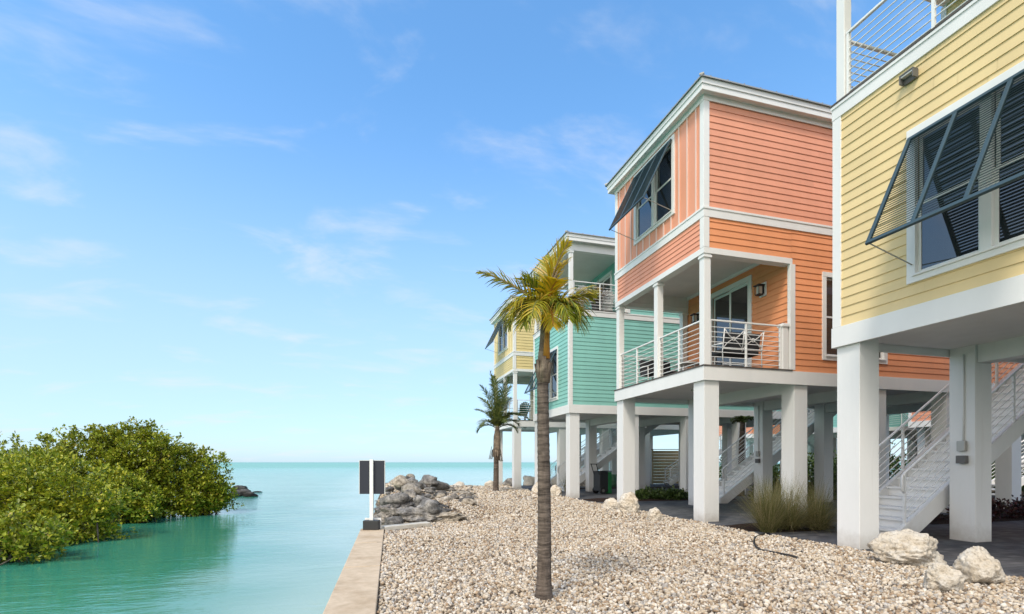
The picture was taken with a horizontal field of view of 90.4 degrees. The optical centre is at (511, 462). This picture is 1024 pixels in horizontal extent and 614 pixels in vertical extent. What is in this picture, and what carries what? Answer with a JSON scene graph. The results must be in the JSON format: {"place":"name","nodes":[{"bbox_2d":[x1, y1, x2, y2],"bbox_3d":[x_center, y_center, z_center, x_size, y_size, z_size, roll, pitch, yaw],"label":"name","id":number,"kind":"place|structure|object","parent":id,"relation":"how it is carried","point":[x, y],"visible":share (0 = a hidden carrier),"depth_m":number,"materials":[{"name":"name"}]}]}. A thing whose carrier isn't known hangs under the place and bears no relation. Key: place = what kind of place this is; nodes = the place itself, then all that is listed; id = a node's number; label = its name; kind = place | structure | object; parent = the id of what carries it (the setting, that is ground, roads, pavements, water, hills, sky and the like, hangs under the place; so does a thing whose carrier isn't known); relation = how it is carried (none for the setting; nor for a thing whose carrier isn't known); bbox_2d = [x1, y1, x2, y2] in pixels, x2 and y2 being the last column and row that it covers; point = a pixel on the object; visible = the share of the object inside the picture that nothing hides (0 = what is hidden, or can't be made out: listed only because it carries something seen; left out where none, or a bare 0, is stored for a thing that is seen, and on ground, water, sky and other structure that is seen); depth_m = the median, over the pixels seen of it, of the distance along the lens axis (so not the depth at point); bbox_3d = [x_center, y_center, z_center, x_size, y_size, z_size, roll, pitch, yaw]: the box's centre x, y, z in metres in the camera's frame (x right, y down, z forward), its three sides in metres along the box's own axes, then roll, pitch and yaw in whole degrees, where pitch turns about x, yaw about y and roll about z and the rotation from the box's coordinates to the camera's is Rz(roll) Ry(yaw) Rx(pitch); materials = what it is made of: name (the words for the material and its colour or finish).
{"place":"outdoors","nodes":[
{"label":"outdoors","id":0,"kind":"place"},
{"bbox_2d":[0,462,906,613],"bbox_3d":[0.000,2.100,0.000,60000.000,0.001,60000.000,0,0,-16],"label":"water","id":1,"kind":"structure","parent":0,"point":[283,541],"depth_m":11.46,"materials":[{"name":"liquid"}]},
{"bbox_2d":[0,498,75,565],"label":"mangrove bush","id":2,"kind":"object","parent":1,"relation":"in","point":[38,535],"visible":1,"depth_m":10.73,"materials":[{"name":"green plant"}]},
{"bbox_2d":[0,431,84,498],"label":"mangrove bush","id":3,"kind":"object","parent":1,"relation":"in","point":[25,448],"visible":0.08,"depth_m":18.11,"materials":[{"name":"green plant"}]},
{"bbox_2d":[0,446,144,547],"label":"mangrove bush","id":4,"kind":"object","parent":1,"relation":"in","point":[34,492],"visible":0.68,"depth_m":13.45,"materials":[{"name":"green plant"}]},
{"bbox_2d":[12,423,136,498],"bbox_3d":[-17.315,0.504,19.636,5.536,4.074,3.548,0,0,0],"label":"mangrove bush","id":5,"kind":"object","parent":1,"relation":"in","point":[71,436],"visible":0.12,"depth_m":19.48,"materials":[{"name":"green plant"}]},
{"bbox_2d":[79,461,169,523],"bbox_3d":[-13.773,1.248,17.574,3.377,2.584,2.261,0,0,0],"label":"mangrove bush","id":6,"kind":"object","parent":1,"relation":"in","point":[145,510],"visible":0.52,"depth_m":17.54,"materials":[{"name":"green plant"}]},
{"bbox_2d":[73,416,197,516],"bbox_3d":[-14.662,0.331,19.799,4.521,4.420,3.254,0,0,0],"label":"mangrove bush","id":7,"kind":"object","parent":1,"relation":"in","point":[140,436],"visible":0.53,"depth_m":19.54,"materials":[{"name":"green plant"}]},
{"bbox_2d":[135,442,243,516],"bbox_3d":[-13.254,0.802,20.608,4.155,3.470,2.877,0,0,0],"label":"mangrove bush","id":8,"kind":"object","parent":1,"relation":"in","point":[203,491],"visible":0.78,"depth_m":20.18,"materials":[{"name":"green plant"}]},
{"bbox_2d":[235,485,247,489],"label":"rock","id":9,"kind":"object","parent":1,"relation":"in","point":[240,487],"visible":0.27,"depth_m":35.51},
{"bbox_2d":[236,489,250,495],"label":"rock","id":10,"kind":"object","parent":1,"relation":"in","point":[241,491],"visible":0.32,"depth_m":31.88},
{"bbox_2d":[243,492,257,496],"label":"rock","id":11,"kind":"object","parent":1,"relation":"in","point":[249,494],"visible":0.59,"depth_m":31.06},
{"bbox_2d":[0,0,941,461],"label":"sky","id":12,"kind":"structure","parent":0,"point":[251,230],"materials":[{"name":"blue"}]},
{"bbox_2d":[374,482,1023,613],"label":"ground","id":13,"kind":"structure","parent":0,"point":[377,504],"depth_m":6.20,"materials":[{"name":"gravel"}]},
{"bbox_2d":[323,528,384,613],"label":"seawall","id":14,"kind":"object","parent":13,"relation":"on","point":[356,589],"visible":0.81,"depth_m":5.92,"materials":[{"name":"concrete"}]},
{"bbox_2d":[359,460,384,529],"bbox_3d":[-2.850,0.655,10.342,0.528,1.420,0.210,0,0,0],"label":"waterway sign","id":15,"kind":"object","parent":14,"relation":"on","point":[371,477],"visible":1,"depth_m":10.36,"materials":[{"name":"grey metal"}]},
{"bbox_2d":[374,504,394,525],"bbox_3d":[-2.915,1.407,12.093,0.969,0.846,1.014,0,0,10],"label":"shore rock","id":16,"kind":"object","parent":13,"relation":"on","point":[382,514],"visible":0.11,"depth_m":11.81,"materials":[{"name":"stone"}]},
{"bbox_2d":[386,508,399,514],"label":"shore rock","id":17,"kind":"object","parent":16,"relation":"on","point":[393,511],"visible":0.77,"depth_m":11.82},
{"bbox_2d":[385,486,394,491],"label":"shore rock","id":18,"kind":"object","parent":13,"relation":"on","point":[389,489],"visible":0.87,"depth_m":17.85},
{"bbox_2d":[384,516,403,524],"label":"shore rock","id":19,"kind":"object","parent":13,"relation":"on","point":[392,520],"visible":0.81,"depth_m":11.45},
{"bbox_2d":[392,501,414,507],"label":"shore rock","id":20,"kind":"object","parent":13,"relation":"on","point":[407,504],"visible":0.12,"depth_m":12.64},
{"bbox_2d":[379,493,412,505],"bbox_3d":[-2.910,0.944,12.829,0.859,0.355,0.608,0,0,-12],"label":"shore rock","id":21,"kind":"object","parent":20,"relation":"on","point":[400,498],"visible":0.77,"depth_m":12.62,"materials":[{"name":"stone"}]},
{"bbox_2d":[381,521,430,530],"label":"concrete slab","id":22,"kind":"structure","parent":13,"relation":"on","point":[406,525],"depth_m":10.77,"materials":[{"name":"concrete"}]},
{"bbox_2d":[395,506,443,522],"bbox_3d":[-2.263,1.258,11.953,1.491,0.435,0.612,0,0,20],"label":"shore rock","id":23,"kind":"object","parent":13,"relation":"on","point":[410,514],"visible":0.64,"depth_m":11.73,"materials":[{"name":"stone"}]},
{"bbox_2d":[416,499,441,513],"bbox_3d":[-1.958,1.039,11.997,0.730,0.351,0.522,0,0,25],"label":"shore rock","id":24,"kind":"object","parent":23,"relation":"on","point":[430,506],"visible":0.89,"depth_m":11.75,"materials":[{"name":"stone"}]},
{"bbox_2d":[413,495,431,505],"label":"shore rock","id":25,"kind":"object","parent":24,"relation":"on","point":[417,499],"visible":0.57,"depth_m":12.32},
{"bbox_2d":[413,501,448,507],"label":"shore rock","id":26,"kind":"object","parent":13,"relation":"on","point":[442,505],"visible":0.06,"depth_m":13.40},
{"bbox_2d":[404,489,416,495],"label":"shore rock","id":27,"kind":"object","parent":26,"relation":"on","point":[410,492],"visible":0.42,"depth_m":13.58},
{"bbox_2d":[401,483,421,494],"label":"shore rock","id":28,"kind":"object","parent":27,"relation":"on","point":[414,487],"visible":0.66,"depth_m":13.82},
{"bbox_2d":[433,493,444,497],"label":"shore rock","id":29,"kind":"object","parent":13,"relation":"on","point":[438,495],"visible":0.61,"depth_m":15.80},
{"bbox_2d":[431,480,449,489],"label":"shore rock","id":30,"kind":"object","parent":13,"relation":"on","point":[440,485],"visible":0.73,"depth_m":17.93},
{"bbox_2d":[419,475,437,484],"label":"shore rock","id":31,"kind":"object","parent":30,"relation":"on","point":[428,480],"visible":0.87,"depth_m":17.62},
{"bbox_2d":[435,512,466,522],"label":"shore rock","id":32,"kind":"object","parent":13,"relation":"on","point":[453,516],"visible":0.56,"depth_m":11.72,"materials":[{"name":"stone"}]},
{"bbox_2d":[452,490,475,494],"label":"shore rock","id":33,"kind":"object","parent":13,"relation":"on","point":[461,491],"visible":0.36,"depth_m":19.29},
{"bbox_2d":[461,498,476,504],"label":"shore rock","id":34,"kind":"object","parent":13,"relation":"on","point":[467,501],"visible":0.77,"depth_m":14.06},
{"bbox_2d":[474,370,523,490],"bbox_3d":[-0.616,-1.441,23.808,2.447,5.853,2.316,0,0,0],"label":"coconut palm","id":35,"kind":"object","parent":13,"relation":"on","point":[497,415],"visible":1,"depth_m":23.71,"materials":[{"name":"green plant"}]},
{"bbox_2d":[502,478,511,485],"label":"edge stone","id":36,"kind":"object","parent":13,"relation":"on","point":[508,481],"visible":0.35,"depth_m":30.36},
{"bbox_2d":[523,475,534,484],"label":"edge stone","id":37,"kind":"object","parent":13,"relation":"on","point":[529,480],"visible":0.54,"depth_m":30.93,"materials":[{"name":"stone"}]},
{"bbox_2d":[531,482,537,492],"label":"boulder","id":38,"kind":"object","parent":13,"relation":"on","point":[534,488],"visible":0.17,"depth_m":22.46,"materials":[{"name":"stone"}]},
{"bbox_2d":[476,236,601,600],"bbox_3d":[0.310,-0.394,5.206,1.058,3.752,1.134,0,0,45],"label":"coconut palm","id":39,"kind":"object","parent":13,"relation":"on","point":[545,299],"visible":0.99,"depth_m":5.18,"materials":[{"name":"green plant"}]},
{"bbox_2d":[551,477,556,485],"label":"edge stone","id":40,"kind":"object","parent":13,"relation":"on","point":[554,481],"visible":0.26,"depth_m":30.25,"materials":[{"name":"stone"}]},
{"bbox_2d":[550,485,561,495],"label":"boulder","id":41,"kind":"object","parent":13,"relation":"on","point":[555,490],"visible":0.52,"depth_m":20.68,"materials":[{"name":"stone"}]},
{"bbox_2d":[485,295,678,487],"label":"stilt house","id":42,"kind":"structure","parent":13,"relation":"on","point":[513,356],"depth_m":28.62,"materials":[{"name":"paint"}]},
{"bbox_2d":[498,312,507,355],"bbox_3d":[-0.498,-7.380,29.365,0.141,2.040,2.040,0,0,-16],"label":"window","id":43,"kind":"structure","parent":42,"relation":"in","point":[502,337],"depth_m":29.62,"materials":[{"name":"white paint"}]},
{"bbox_2d":[518,402,529,419],"bbox_3d":[0.575,-2.795,28.350,0.840,1.077,0.891,0,0,-22],"label":"slatted lounge chair","id":44,"kind":"object","parent":42,"relation":"on","point":[524,412],"visible":0.64,"depth_m":28.09,"materials":[{"name":"green paint"}]},
{"bbox_2d":[602,498,617,509],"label":"boulder","id":45,"kind":"object","parent":13,"relation":"on","point":[610,503],"visible":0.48,"depth_m":14.54,"materials":[{"name":"stone"}]},
{"bbox_2d":[616,492,639,512],"bbox_3d":[3.108,1.139,13.652,0.679,0.716,0.710,0,0,-29],"label":"boulder","id":46,"kind":"object","parent":13,"relation":"on","point":[628,502],"visible":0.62,"depth_m":13.41,"materials":[{"name":"stone"}]},
{"bbox_2d":[647,507,663,520],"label":"boulder","id":47,"kind":"object","parent":13,"relation":"on","point":[654,513],"visible":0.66,"depth_m":11.99,"materials":[{"name":"stone"}]},
{"bbox_2d":[651,449,678,483],"bbox_3d":[10.053,0.305,32.300,2.420,2.290,0.100,0,0,0],"label":"panel fence","id":48,"kind":"object","parent":13,"relation":"on","point":[662,461],"visible":0.48,"depth_m":32.29,"materials":[{"name":"beige paint"}]},
{"bbox_2d":[719,455,746,479],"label":"shrub","id":49,"kind":"object","parent":13,"relation":"on","point":[720,471],"visible":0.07,"depth_m":39.97,"materials":[{"name":"green plant"}]},
{"bbox_2d":[753,532,797,557],"bbox_3d":[4.314,1.350,8.605,0.465,0.071,2.794,0,0,19],"label":"garden hose","id":50,"kind":"object","parent":13,"relation":"on","point":[780,553],"visible":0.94,"depth_m":7.64,"materials":[{"name":"black rubber"}]},
{"bbox_2d":[773,464,779,481],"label":"shrub","id":51,"kind":"object","parent":13,"relation":"on","point":[776,473],"visible":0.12,"depth_m":34.61,"materials":[{"name":"green plant"}]},
{"bbox_2d":[719,425,836,477],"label":"stilt house","id":52,"kind":"structure","parent":13,"relation":"on","point":[810,444],"depth_m":41.57,"materials":[{"name":"paint"}]},
{"bbox_2d":[807,451,835,484],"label":"shrub","id":53,"kind":"object","parent":13,"relation":"on","point":[809,460],"visible":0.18,"depth_m":32.56,"materials":[{"name":"green plant"}]},
{"bbox_2d":[833,449,836,482],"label":"shrub","id":54,"kind":"object","parent":13,"relation":"on","point":[835,466],"visible":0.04,"depth_m":30.07,"materials":[{"name":"green plant"}]},
{"bbox_2d":[808,413,930,477],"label":"stilt house","id":55,"kind":"structure","parent":13,"relation":"on","point":[896,421],"depth_m":33.27,"materials":[{"name":"paint"}]},
{"bbox_2d":[889,442,911,479],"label":"shrub","id":56,"kind":"object","parent":13,"relation":"on","point":[894,462],"visible":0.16,"depth_m":27.33,"materials":[{"name":"green plant"}]},
{"bbox_2d":[866,529,946,567],"bbox_3d":[5.426,1.178,7.003,0.720,0.529,0.762,0,0,-25],"label":"boulder","id":57,"kind":"object","parent":13,"relation":"on","point":[909,547],"visible":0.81,"depth_m":6.83,"materials":[{"name":"stone"}]},
{"bbox_2d":[830,0,1023,548],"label":"stilt house","id":58,"kind":"structure","parent":13,"relation":"on","point":[927,192],"depth_m":7.73,"materials":[{"name":"paint"}]},
{"bbox_2d":[906,60,1023,284],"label":"window","id":59,"kind":"structure","parent":58,"relation":"in","point":[991,224],"depth_m":6.68,"materials":[{"name":"white paint"}]},
{"bbox_2d":[923,562,964,591],"bbox_3d":[4.651,1.238,5.477,0.368,0.320,0.326,0,0,-6],"label":"boulder","id":60,"kind":"object","parent":13,"relation":"on","point":[941,576],"visible":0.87,"depth_m":5.41,"materials":[{"name":"stone"}]},
{"bbox_2d":[908,411,1023,474],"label":"stilt house","id":61,"kind":"structure","parent":13,"relation":"on","point":[920,426],"depth_m":28.17,"materials":[{"name":"paint"}]},
{"bbox_2d":[952,546,1005,584],"bbox_3d":[5.374,1.196,5.857,0.482,0.464,0.402,0,0,-17],"label":"boulder","id":62,"kind":"object","parent":13,"relation":"on","point":[977,564],"visible":0.85,"depth_m":5.75,"materials":[{"name":"stone"}]},
{"bbox_2d":[991,451,1023,492],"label":"shrub","id":63,"kind":"object","parent":13,"relation":"on","point":[993,477],"visible":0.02,"depth_m":22.45,"materials":[{"name":"green plant"}]},
{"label":"shore rock","id":64,"kind":"object","parent":13,"relation":"on","visible":0},
{"bbox_2d":[393,478,410,487],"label":"shore rock","id":65,"kind":"object","parent":64,"relation":"on","point":[399,482],"visible":0.73,"depth_m":16.30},
{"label":"shore rock","id":66,"kind":"object","parent":13,"relation":"on","visible":0},
{"bbox_2d":[390,475,406,484],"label":"shore rock","id":67,"kind":"object","parent":66,"relation":"on","point":[396,477],"visible":0.34,"depth_m":19.89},
{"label":"shore rock","id":68,"kind":"object","parent":13,"relation":"on","visible":0},
{"bbox_2d":[424,487,435,492],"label":"shore rock","id":69,"kind":"object","parent":68,"relation":"on","point":[430,489],"visible":1,"depth_m":15.69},
{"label":"shore rock","id":70,"kind":"object","parent":13,"relation":"on","visible":0},
{"bbox_2d":[439,496,452,500],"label":"shore rock","id":71,"kind":"object","parent":70,"relation":"on","point":[445,498],"visible":0.85,"depth_m":14.32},
{"bbox_2d":[521,484,1023,576],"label":"paving","id":72,"kind":"structure","parent":0,"point":[1004,546],"depth_m":10.26,"materials":[{"name":"concrete"}]},
{"bbox_2d":[591,464,611,493],"bbox_3d":[3.940,0.725,22.536,0.812,1.337,0.630,0,0,-25],"label":"wheeled bin","id":73,"kind":"object","parent":72,"relation":"on","point":[602,482],"visible":1,"depth_m":22.37,"materials":[{"name":"black plastic"}]},
{"bbox_2d":[529,486,678,488],"bbox_3d":[6.207,1.390,27.820,11.200,0.001,1.700,0,0,-16],"label":"mulch bed","id":74,"kind":"object","parent":72,"relation":"on","point":[645,487],"visible":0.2,"depth_m":28.06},
{"bbox_2d":[612,474,616,486],"bbox_3d":[5.648,1.036,28.772,0.640,0.720,0.640,0,0,-16],"label":"bin","id":75,"kind":"object","parent":72,"relation":"on","point":[614,479],"visible":0.38,"depth_m":28.52,"materials":[{"name":"green plastic"}]},
{"bbox_2d":[524,230,780,497],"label":"stilt house","id":76,"kind":"structure","parent":72,"relation":"on","point":[582,386],"depth_m":20.65,"materials":[{"name":"paint"}]},
{"bbox_2d":[548,346,557,401],"bbox_3d":[1.641,-3.690,21.864,0.141,2.220,1.960,0,0,-16],"label":"window","id":77,"kind":"structure","parent":76,"relation":"in","point":[553,385],"depth_m":21.44,"materials":[{"name":"white paint"}]},
{"bbox_2d":[575,285,588,307],"bbox_3d":[2.631,-6.515,20.669,0.840,1.077,0.891,0,0,-30],"label":"slatted lounge chair","id":78,"kind":"object","parent":76,"relation":"on","point":[582,287],"visible":0.16,"depth_m":20.36,"materials":[{"name":"white paint"}]},
{"bbox_2d":[585,277,614,309],"bbox_3d":[3.455,-6.700,20.595,1.519,1.396,1.722,0,0,-40],"label":"potted plant","id":79,"kind":"object","parent":76,"relation":"on","point":[594,306],"visible":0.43,"depth_m":20.43,"materials":[{"name":"green plant"}]},
{"bbox_2d":[593,270,611,301],"bbox_3d":[4.056,-7.105,22.589,0.128,2.190,1.820,0,0,-16],"label":"sliding door","id":80,"kind":"structure","parent":76,"relation":"in","point":[607,278],"depth_m":22.22,"materials":[{"name":"white paint"}]},
{"bbox_2d":[601,290,614,310],"bbox_3d":[3.905,-6.515,21.240,0.840,1.077,0.891,0,0,1],"label":"slatted lounge chair","id":81,"kind":"object","parent":76,"relation":"on","point":[604,304],"visible":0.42,"depth_m":20.99,"materials":[{"name":"white paint"}]},
{"bbox_2d":[581,497,732,501],"bbox_3d":[5.565,1.390,19.317,5.900,0.001,2.100,0,0,-16],"label":"mulch bed","id":82,"kind":"object","parent":72,"relation":"on","point":[598,499],"visible":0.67,"depth_m":19.01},
{"bbox_2d":[635,489,649,499],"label":"shrub","id":83,"kind":"object","parent":82,"relation":"on","point":[640,494],"visible":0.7,"depth_m":19.25,"materials":[{"name":"green plant"}]},
{"bbox_2d":[642,485,658,498],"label":"shrub","id":84,"kind":"object","parent":82,"relation":"on","point":[648,489],"visible":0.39,"depth_m":19.53,"materials":[{"name":"green plant"}]},
{"bbox_2d":[649,488,672,498],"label":"shrub","id":85,"kind":"object","parent":82,"relation":"on","point":[661,496],"visible":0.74,"depth_m":19.23,"materials":[{"name":"green plant"}]},
{"bbox_2d":[659,485,684,499],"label":"shrub","id":86,"kind":"object","parent":82,"relation":"on","point":[669,492],"visible":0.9,"depth_m":18.99,"materials":[{"name":"green plant"}]},
{"bbox_2d":[670,488,687,498],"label":"shrub","id":87,"kind":"object","parent":82,"relation":"on","point":[685,493],"visible":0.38,"depth_m":19.23,"materials":[{"name":"green plant"}]},
{"bbox_2d":[663,434,721,484],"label":"open staircase","id":88,"kind":"structure","parent":72,"relation":"on","point":[673,479],"depth_m":30.69,"materials":[{"name":"white paint"}]},
{"bbox_2d":[730,415,753,495],"bbox_3d":[9.530,-0.233,21.036,0.945,3.431,1.096,0,0,-16],"label":"street palm","id":89,"kind":"object","parent":72,"relation":"on","point":[742,420],"visible":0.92,"depth_m":20.93,"materials":[{"name":"green plant"}]},
{"bbox_2d":[716,523,835,531],"bbox_3d":[5.671,1.390,10.950,3.006,0.001,1.471,0,0,-16],"label":"mulch bed","id":90,"kind":"object","parent":72,"relation":"on","point":[747,527],"visible":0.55,"depth_m":10.68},
{"bbox_2d":[726,471,812,532],"bbox_3d":[5.072,0.773,10.192,2.147,1.254,2.346,0,0,-16],"label":"grass clump","id":91,"kind":"object","parent":90,"relation":"on","point":[765,509],"visible":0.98,"depth_m":10.05,"materials":[{"name":"plant"}]},
{"bbox_2d":[728,470,836,532],"bbox_3d":[5.731,0.809,10.586,2.640,1.429,2.572,0,0,-16],"label":"grass clump","id":92,"kind":"object","parent":90,"relation":"on","point":[798,520],"visible":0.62,"depth_m":10.37,"materials":[{"name":"plant"}]},
{"bbox_2d":[782,475,836,532],"bbox_3d":[6.342,0.875,10.555,2.398,1.375,2.476,0,0,-16],"label":"grass clump","id":93,"kind":"object","parent":90,"relation":"on","point":[818,519],"visible":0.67,"depth_m":10.41,"materials":[{"name":"plant"}]},
{"bbox_2d":[605,72,1020,521],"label":"stilt house","id":94,"kind":"structure","parent":72,"relation":"on","point":[720,189],"depth_m":12.83,"materials":[{"name":"paint"}]},
{"bbox_2d":[634,134,674,245],"bbox_3d":[3.891,-7.380,13.978,0.141,2.040,2.040,0,0,-16],"label":"window","id":95,"kind":"structure","parent":94,"relation":"in","point":[648,215],"depth_m":13.79,"materials":[{"name":"white paint"}]},
{"bbox_2d":[638,358,677,379],"bbox_3d":[4.568,-2.779,15.812,1.186,0.995,0.709,0,0,-16],"label":"patio settee","id":96,"kind":"object","parent":94,"relation":"on","point":[651,366],"visible":0.48,"depth_m":15.89,"materials":[{"name":"white metal"}]},
{"bbox_2d":[675,362,698,370],"bbox_3d":[4.946,-2.523,14.305,0.680,0.487,0.680,0,0,-16],"label":"patio table","id":97,"kind":"object","parent":94,"relation":"on","point":[686,364],"visible":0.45,"depth_m":14.26,"materials":[{"name":"white metal"}]},
{"bbox_2d":[711,275,751,366],"bbox_3d":[6.305,-3.695,14.703,0.128,2.810,1.820,0,0,-16],"label":"sliding door","id":98,"kind":"structure","parent":94,"relation":"in","point":[734,305],"depth_m":14.62,"materials":[{"name":"white paint"}]},
{"bbox_2d":[711,327,763,367],"bbox_3d":[5.626,-2.779,12.833,1.186,0.995,0.709,0,0,-16],"label":"patio settee","id":99,"kind":"object","parent":94,"relation":"on","point":[742,345],"visible":0.73,"depth_m":12.60,"materials":[{"name":"white metal"}]},
{"bbox_2d":[822,272,887,363],"bbox_3d":[8.844,-3.690,13.125,2.150,2.220,0.141,0,0,-16],"label":"window","id":100,"kind":"structure","parent":94,"relation":"in","point":[828,353],"depth_m":12.89,"materials":[{"name":"white paint"}]},
{"bbox_2d":[929,514,1023,523],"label":"mulch bed","id":101,"kind":"object","parent":72,"relation":"on","point":[946,521],"visible":0.2,"depth_m":12.15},
{"bbox_2d":[933,514,947,519],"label":"shrub","id":102,"kind":"object","parent":101,"relation":"on","point":[938,516],"visible":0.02,"depth_m":12.23,"materials":[{"name":"red plant"}]},
{"bbox_2d":[944,510,1000,522],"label":"shrub","id":103,"kind":"object","parent":101,"relation":"on","point":[993,519],"visible":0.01,"depth_m":11.82,"materials":[{"name":"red plant"}]},
{"bbox_2d":[991,497,1021,518],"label":"shrub","id":104,"kind":"object","parent":101,"relation":"on","point":[1001,511],"visible":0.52,"depth_m":12.71,"materials":[{"name":"red plant"}]},
{"bbox_2d":[1006,494,1023,512],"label":"shrub","id":105,"kind":"object","parent":101,"relation":"on","point":[1016,500],"visible":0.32,"depth_m":13.55,"materials":[{"name":"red plant"}]},
{"bbox_2d":[1010,500,1023,517],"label":"shrub","id":106,"kind":"object","parent":101,"relation":"on","point":[1021,506],"visible":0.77,"depth_m":12.85,"materials":[{"name":"red plant"}]},
{"label":"mulch bed","id":107,"kind":"structure","parent":72,"relation":"on","visible":0},
{"bbox_2d":[747,478,780,500],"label":"shrub","id":108,"kind":"object","parent":107,"relation":"on","point":[753,492],"visible":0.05,"depth_m":18.58,"materials":[{"name":"green plant"}]},
{"bbox_2d":[807,473,833,498],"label":"shrub","id":109,"kind":"object","parent":107,"relation":"on","point":[808,483],"visible":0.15,"depth_m":18.89,"materials":[{"name":"green plant"}]},
{"bbox_2d":[991,440,1023,494],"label":"open staircase","id":110,"kind":"structure","parent":0,"point":[1022,477],"depth_m":20.30,"materials":[{"name":"metal"}]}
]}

